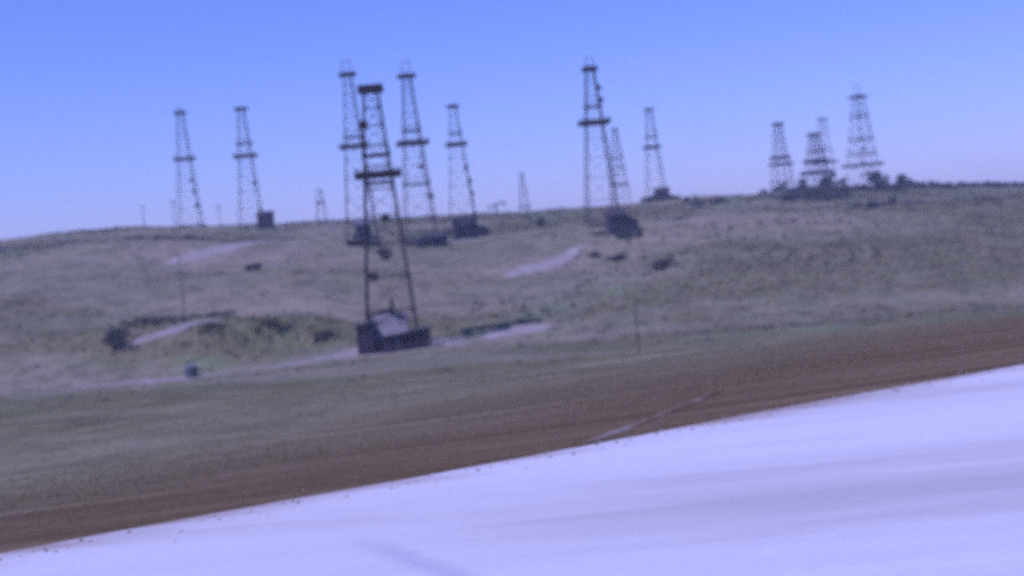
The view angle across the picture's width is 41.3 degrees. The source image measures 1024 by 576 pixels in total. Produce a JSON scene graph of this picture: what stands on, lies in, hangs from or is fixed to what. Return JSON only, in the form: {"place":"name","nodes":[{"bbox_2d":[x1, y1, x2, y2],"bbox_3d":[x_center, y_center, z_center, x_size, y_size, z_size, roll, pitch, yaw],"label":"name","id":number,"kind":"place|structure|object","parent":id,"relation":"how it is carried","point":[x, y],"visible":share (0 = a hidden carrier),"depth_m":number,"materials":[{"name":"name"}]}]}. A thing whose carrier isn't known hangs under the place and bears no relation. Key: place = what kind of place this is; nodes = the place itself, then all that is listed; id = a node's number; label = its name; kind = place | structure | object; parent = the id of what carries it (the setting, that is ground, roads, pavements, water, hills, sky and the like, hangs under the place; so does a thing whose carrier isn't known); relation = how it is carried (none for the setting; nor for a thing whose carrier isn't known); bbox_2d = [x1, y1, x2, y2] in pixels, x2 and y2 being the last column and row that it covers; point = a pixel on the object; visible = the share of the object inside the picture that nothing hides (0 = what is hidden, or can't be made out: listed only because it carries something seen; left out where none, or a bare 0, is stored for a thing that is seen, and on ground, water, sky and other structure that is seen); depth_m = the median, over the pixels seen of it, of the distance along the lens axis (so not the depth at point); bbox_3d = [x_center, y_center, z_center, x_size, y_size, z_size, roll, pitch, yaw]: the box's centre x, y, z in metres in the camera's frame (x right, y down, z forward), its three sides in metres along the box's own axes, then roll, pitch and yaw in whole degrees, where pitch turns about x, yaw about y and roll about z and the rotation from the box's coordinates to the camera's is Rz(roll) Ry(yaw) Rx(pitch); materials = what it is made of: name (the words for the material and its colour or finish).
{"place":"outdoors","nodes":[
{"label":"outdoors","id":0,"kind":"place"},
{"bbox_2d":[14,359,336,396],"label":"dirt track","id":1,"kind":"structure","parent":0,"point":[163,380],"depth_m":175.87,"materials":[{"name":"beige soil"}]},
{"bbox_2d":[150,240,283,266],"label":"dirt track","id":2,"kind":"structure","parent":0,"point":[203,254],"depth_m":312.59,"materials":[{"name":"beige soil"}]},
{"bbox_2d":[0,186,1023,552],"bbox_3d":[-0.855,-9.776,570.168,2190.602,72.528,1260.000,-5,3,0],"label":"ground","id":3,"kind":"structure","parent":0,"point":[318,286],"depth_m":192.18,"materials":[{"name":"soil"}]},
{"bbox_2d":[102,326,130,350],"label":"shrub","id":4,"kind":"object","parent":3,"relation":"on","point":[116,337],"visible":0.99,"depth_m":204.60,"materials":[{"name":"green plant"}]},
{"bbox_2d":[130,315,175,322],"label":"shrub","id":5,"kind":"object","parent":3,"relation":"on","point":[146,317],"visible":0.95,"depth_m":217.83,"materials":[{"name":"green plant"}]},
{"bbox_2d":[118,319,218,351],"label":"dirt bank","id":6,"kind":"structure","parent":3,"relation":"on","point":[168,331],"depth_m":209.38,"materials":[{"name":"beige soil"}]},
{"bbox_2d":[169,200,175,228],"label":"utility pole","id":7,"kind":"object","parent":3,"relation":"on","point":[173,211],"visible":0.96,"depth_m":428.81,"materials":[{"name":"brown wood"}]},
{"bbox_2d":[178,255,184,315],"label":"utility pole","id":8,"kind":"object","parent":3,"relation":"on","point":[181,287],"visible":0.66,"depth_m":224.95,"materials":[{"name":"brown wood"}]},
{"bbox_2d":[173,106,205,228],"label":"oil derrick","id":9,"kind":"object","parent":3,"relation":"on","point":[177,113],"visible":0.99,"depth_m":421.36,"materials":[{"name":"metal"}]},
{"bbox_2d":[184,364,198,377],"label":"storage tank","id":10,"kind":"object","parent":3,"relation":"on","point":[191,370],"visible":0.94,"depth_m":175.82,"materials":[{"name":"grey metal"}]},
{"bbox_2d":[195,320,223,326],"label":"shrub","id":11,"kind":"object","parent":3,"relation":"on","point":[207,323],"visible":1,"depth_m":202.59,"materials":[{"name":"green plant"}]},
{"bbox_2d":[232,107,262,226],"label":"oil derrick","id":12,"kind":"object","parent":3,"relation":"on","point":[251,155],"visible":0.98,"depth_m":421.34,"materials":[{"name":"metal"}]},
{"bbox_2d":[242,263,262,271],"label":"shrub","id":13,"kind":"object","parent":3,"relation":"on","point":[251,266],"visible":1,"depth_m":261.77,"materials":[{"name":"green plant"}]},
{"bbox_2d":[256,206,274,229],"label":"engine house","id":14,"kind":"structure","parent":3,"relation":"on","point":[266,218],"depth_m":416.78,"materials":[{"name":"wood"}]},
{"bbox_2d":[249,317,285,323],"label":"shrub","id":15,"kind":"object","parent":3,"relation":"on","point":[266,320],"visible":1,"depth_m":201.95,"materials":[{"name":"green plant"}]},
{"bbox_2d":[316,189,326,219],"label":"oil derrick","id":16,"kind":"object","parent":3,"relation":"on","point":[319,202],"visible":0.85,"depth_m":756.38,"materials":[{"name":"metal"}]},
{"bbox_2d":[308,329,337,336],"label":"shrub","id":17,"kind":"object","parent":3,"relation":"on","point":[321,332],"visible":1,"depth_m":199.01,"materials":[{"name":"green plant"}]},
{"bbox_2d":[338,60,379,246],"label":"oil derrick","id":18,"kind":"object","parent":3,"relation":"on","point":[345,147],"visible":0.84,"depth_m":318.76,"materials":[{"name":"metal"}]},
{"bbox_2d":[354,219,371,238],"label":"engine house","id":19,"kind":"structure","parent":3,"relation":"on","point":[359,224],"depth_m":332.71,"materials":[{"name":"wood"}]},
{"bbox_2d":[277,333,487,363],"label":"dirt pad","id":20,"kind":"object","parent":3,"relation":"on","point":[438,343],"visible":0.59,"depth_m":187.19,"materials":[{"name":"beige soil"}]},
{"bbox_2d":[375,246,391,259],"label":"shrub","id":21,"kind":"object","parent":3,"relation":"on","point":[382,250],"visible":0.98,"depth_m":289.18,"materials":[{"name":"green plant"}]},
{"bbox_2d":[354,83,419,352],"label":"oil derrick","id":22,"kind":"object","parent":3,"relation":"on","point":[364,175],"visible":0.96,"depth_m":187.29,"materials":[{"name":"metal"}]},
{"bbox_2d":[354,298,431,354],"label":"engine house","id":23,"kind":"structure","parent":3,"relation":"on","point":[391,335],"depth_m":184.14,"materials":[{"name":"wood"}]},
{"bbox_2d":[413,337,417,348],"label":"door","id":24,"kind":"structure","parent":23,"relation":"in","point":[414,338],"depth_m":183.71,"materials":[{"name":"wood"}]},
{"bbox_2d":[396,61,437,245],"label":"oil derrick","id":25,"kind":"object","parent":3,"relation":"on","point":[409,142],"visible":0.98,"depth_m":315.00,"materials":[{"name":"metal"}]},
{"bbox_2d":[413,231,447,247],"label":"engine house","id":26,"kind":"structure","parent":3,"relation":"on","point":[432,239],"depth_m":303.65,"materials":[{"name":"wood"}]},
{"bbox_2d":[445,104,476,221],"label":"oil derrick","id":27,"kind":"object","parent":3,"relation":"on","point":[458,144],"visible":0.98,"depth_m":381.41,"materials":[{"name":"metal"}]},
{"bbox_2d":[452,216,486,238],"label":"engine house","id":28,"kind":"structure","parent":3,"relation":"on","point":[468,225],"depth_m":323.05,"materials":[{"name":"wood"}]},
{"bbox_2d":[447,235,492,242],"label":"dirt pad","id":29,"kind":"object","parent":3,"relation":"on","point":[451,240],"visible":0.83,"depth_m":315.01,"materials":[{"name":"beige soil"}]},
{"bbox_2d":[488,201,505,212],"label":"pump jack","id":30,"kind":"object","parent":3,"relation":"on","point":[503,202],"visible":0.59,"depth_m":498.89,"materials":[{"name":"metal"}]},
{"bbox_2d":[119,207,882,348],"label":"mound brush","id":31,"kind":"object","parent":3,"relation":"on","point":[179,318],"visible":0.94,"depth_m":232.33,"materials":[{"name":"green plant"}]},
{"bbox_2d":[0,185,1023,405],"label":"scrub","id":32,"kind":"object","parent":3,"relation":"on","point":[874,191],"visible":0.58,"depth_m":271.12,"materials":[{"name":"green plant"}]},
{"bbox_2d":[0,325,1023,548],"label":"dry grass","id":33,"kind":"structure","parent":3,"relation":"on","point":[475,432],"depth_m":16.15,"materials":[{"name":"brown plant"}]},
{"bbox_2d":[0,363,1023,560],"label":"loose stones","id":34,"kind":"object","parent":3,"relation":"on","point":[545,453],"visible":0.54,"depth_m":10.99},
{"bbox_2d":[519,173,530,211],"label":"oil derrick","id":35,"kind":"object","parent":3,"relation":"on","point":[527,206],"visible":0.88,"depth_m":926.33,"materials":[{"name":"metal"}]},
{"bbox_2d":[536,217,546,227],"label":"shrub","id":36,"kind":"object","parent":3,"relation":"on","point":[540,221],"visible":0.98,"depth_m":329.53,"materials":[{"name":"green plant"}]},
{"bbox_2d":[498,243,596,280],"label":"dirt slope","id":37,"kind":"structure","parent":3,"relation":"on","point":[565,258],"depth_m":265.24,"materials":[{"name":"beige soil"}]},
{"bbox_2d":[124,180,1023,239],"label":"brush thicket","id":38,"kind":"object","parent":3,"relation":"on","point":[802,191],"visible":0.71,"depth_m":419.54,"materials":[{"name":"green plant"}]},
{"bbox_2d":[588,252,600,255],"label":"shrub","id":39,"kind":"object","parent":3,"relation":"on","point":[594,253],"visible":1,"depth_m":267.62,"materials":[{"name":"green plant"}]},
{"bbox_2d":[578,57,618,226],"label":"oil derrick","id":40,"kind":"object","parent":3,"relation":"on","point":[593,122],"visible":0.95,"depth_m":304.83,"materials":[{"name":"metal"}]},
{"bbox_2d":[603,253,628,259],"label":"shrub","id":41,"kind":"object","parent":3,"relation":"on","point":[616,257],"visible":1,"depth_m":261.36,"materials":[{"name":"green plant"}]},
{"bbox_2d":[609,127,630,204],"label":"oil derrick","id":42,"kind":"object","parent":3,"relation":"on","point":[617,148],"visible":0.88,"depth_m":587.06,"materials":[{"name":"metal"}]},
{"bbox_2d":[603,206,638,235],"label":"engine house","id":43,"kind":"structure","parent":3,"relation":"on","point":[617,221],"depth_m":291.52,"materials":[{"name":"wood"}]},
{"bbox_2d":[635,306,639,352],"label":"utility pole","id":44,"kind":"object","parent":3,"relation":"on","point":[637,330],"visible":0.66,"depth_m":95.25,"materials":[{"name":"brown wood"}]},
{"bbox_2d":[567,390,720,448],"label":"footpath","id":45,"kind":"structure","parent":3,"relation":"on","point":[632,426],"depth_m":14.04,"materials":[{"name":"beige soil"}]},
{"bbox_2d":[643,108,665,196],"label":"oil derrick","id":46,"kind":"object","parent":3,"relation":"on","point":[655,146],"visible":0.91,"depth_m":516.46,"materials":[{"name":"metal"}]},
{"bbox_2d":[653,187,669,200],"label":"engine house","id":47,"kind":"structure","parent":3,"relation":"on","point":[663,192],"depth_m":437.44,"materials":[{"name":"wood"}]},
{"bbox_2d":[650,258,678,268],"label":"shrub","id":48,"kind":"object","parent":3,"relation":"on","point":[667,262],"visible":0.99,"depth_m":245.42,"materials":[{"name":"green plant"}]},
{"bbox_2d":[691,200,703,206],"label":"shrub","id":49,"kind":"object","parent":3,"relation":"on","point":[698,203],"visible":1,"depth_m":399.03,"materials":[{"name":"green plant"}]},
{"bbox_2d":[714,196,725,202],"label":"shrub","id":50,"kind":"object","parent":3,"relation":"on","point":[719,199],"visible":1,"depth_m":403.72,"materials":[{"name":"green plant"}]},
{"bbox_2d":[772,182,788,191],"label":"scrub tree","id":51,"kind":"object","parent":3,"relation":"on","point":[780,187],"visible":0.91,"depth_m":477.94,"materials":[{"name":"green plant"}]},
{"bbox_2d":[768,122,794,189],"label":"oil derrick","id":52,"kind":"object","parent":3,"relation":"on","point":[782,157],"visible":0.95,"depth_m":556.72,"materials":[{"name":"metal"}]},
{"bbox_2d":[779,192,795,198],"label":"shrub","id":53,"kind":"object","parent":3,"relation":"on","point":[783,195],"visible":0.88,"depth_m":399.11,"materials":[{"name":"green plant"}]},
{"bbox_2d":[797,178,811,187],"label":"scrub tree","id":54,"kind":"object","parent":3,"relation":"on","point":[803,182],"visible":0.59,"depth_m":468.04,"materials":[{"name":"green plant"}]},
{"bbox_2d":[804,189,823,195],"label":"shrub","id":55,"kind":"object","parent":3,"relation":"on","point":[813,192],"visible":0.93,"depth_m":402.65,"materials":[{"name":"green plant"}]},
{"bbox_2d":[800,132,832,186],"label":"oil derrick","id":56,"kind":"object","parent":3,"relation":"on","point":[814,161],"visible":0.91,"depth_m":496.95,"materials":[{"name":"metal"}]},
{"bbox_2d":[812,117,837,180],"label":"oil derrick","id":57,"kind":"object","parent":3,"relation":"on","point":[833,160],"visible":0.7,"depth_m":637.17,"materials":[{"name":"metal"}]},
{"bbox_2d":[817,170,836,188],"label":"scrub tree","id":58,"kind":"object","parent":3,"relation":"on","point":[825,180],"visible":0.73,"depth_m":462.63,"materials":[{"name":"green plant"}]},
{"bbox_2d":[827,190,844,194],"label":"shrub","id":59,"kind":"object","parent":3,"relation":"on","point":[836,192],"visible":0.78,"depth_m":408.79,"materials":[{"name":"green plant"}]},
{"bbox_2d":[835,177,849,185],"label":"scrub tree","id":60,"kind":"object","parent":3,"relation":"on","point":[842,181],"visible":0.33,"depth_m":454.60,"materials":[{"name":"green plant"}]},
{"bbox_2d":[841,84,883,189],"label":"oil derrick","id":61,"kind":"object","parent":3,"relation":"on","point":[856,97],"visible":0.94,"depth_m":437.56,"materials":[{"name":"metal"}]},
{"bbox_2d":[866,201,878,208],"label":"shrub","id":62,"kind":"object","parent":3,"relation":"on","point":[871,204],"visible":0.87,"depth_m":317.55,"materials":[{"name":"green plant"}]},
{"bbox_2d":[861,170,889,189],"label":"scrub tree","id":63,"kind":"object","parent":3,"relation":"on","point":[879,180],"visible":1,"depth_m":428.68,"materials":[{"name":"green plant"}]},
{"bbox_2d":[886,197,897,204],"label":"shrub","id":64,"kind":"object","parent":3,"relation":"on","point":[890,201],"visible":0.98,"depth_m":334.21,"materials":[{"name":"green plant"}]},
{"bbox_2d":[885,174,912,190],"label":"scrub tree","id":65,"kind":"object","parent":3,"relation":"on","point":[901,178],"visible":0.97,"depth_m":423.02,"materials":[{"name":"green plant"}]},
{"bbox_2d":[0,364,1023,575],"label":"road","id":66,"kind":"structure","parent":0,"point":[920,479],"depth_m":8.79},
{"bbox_2d":[0,0,1023,239],"label":"sky","id":67,"kind":"structure","parent":0,"point":[91,91],"materials":[{"name":"blue"}]},
{"bbox_2d":[479,322,562,341],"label":"dirt track","id":68,"kind":"structure","parent":0,"point":[511,332],"depth_m":192.98,"materials":[{"name":"beige soil"}]}
]}

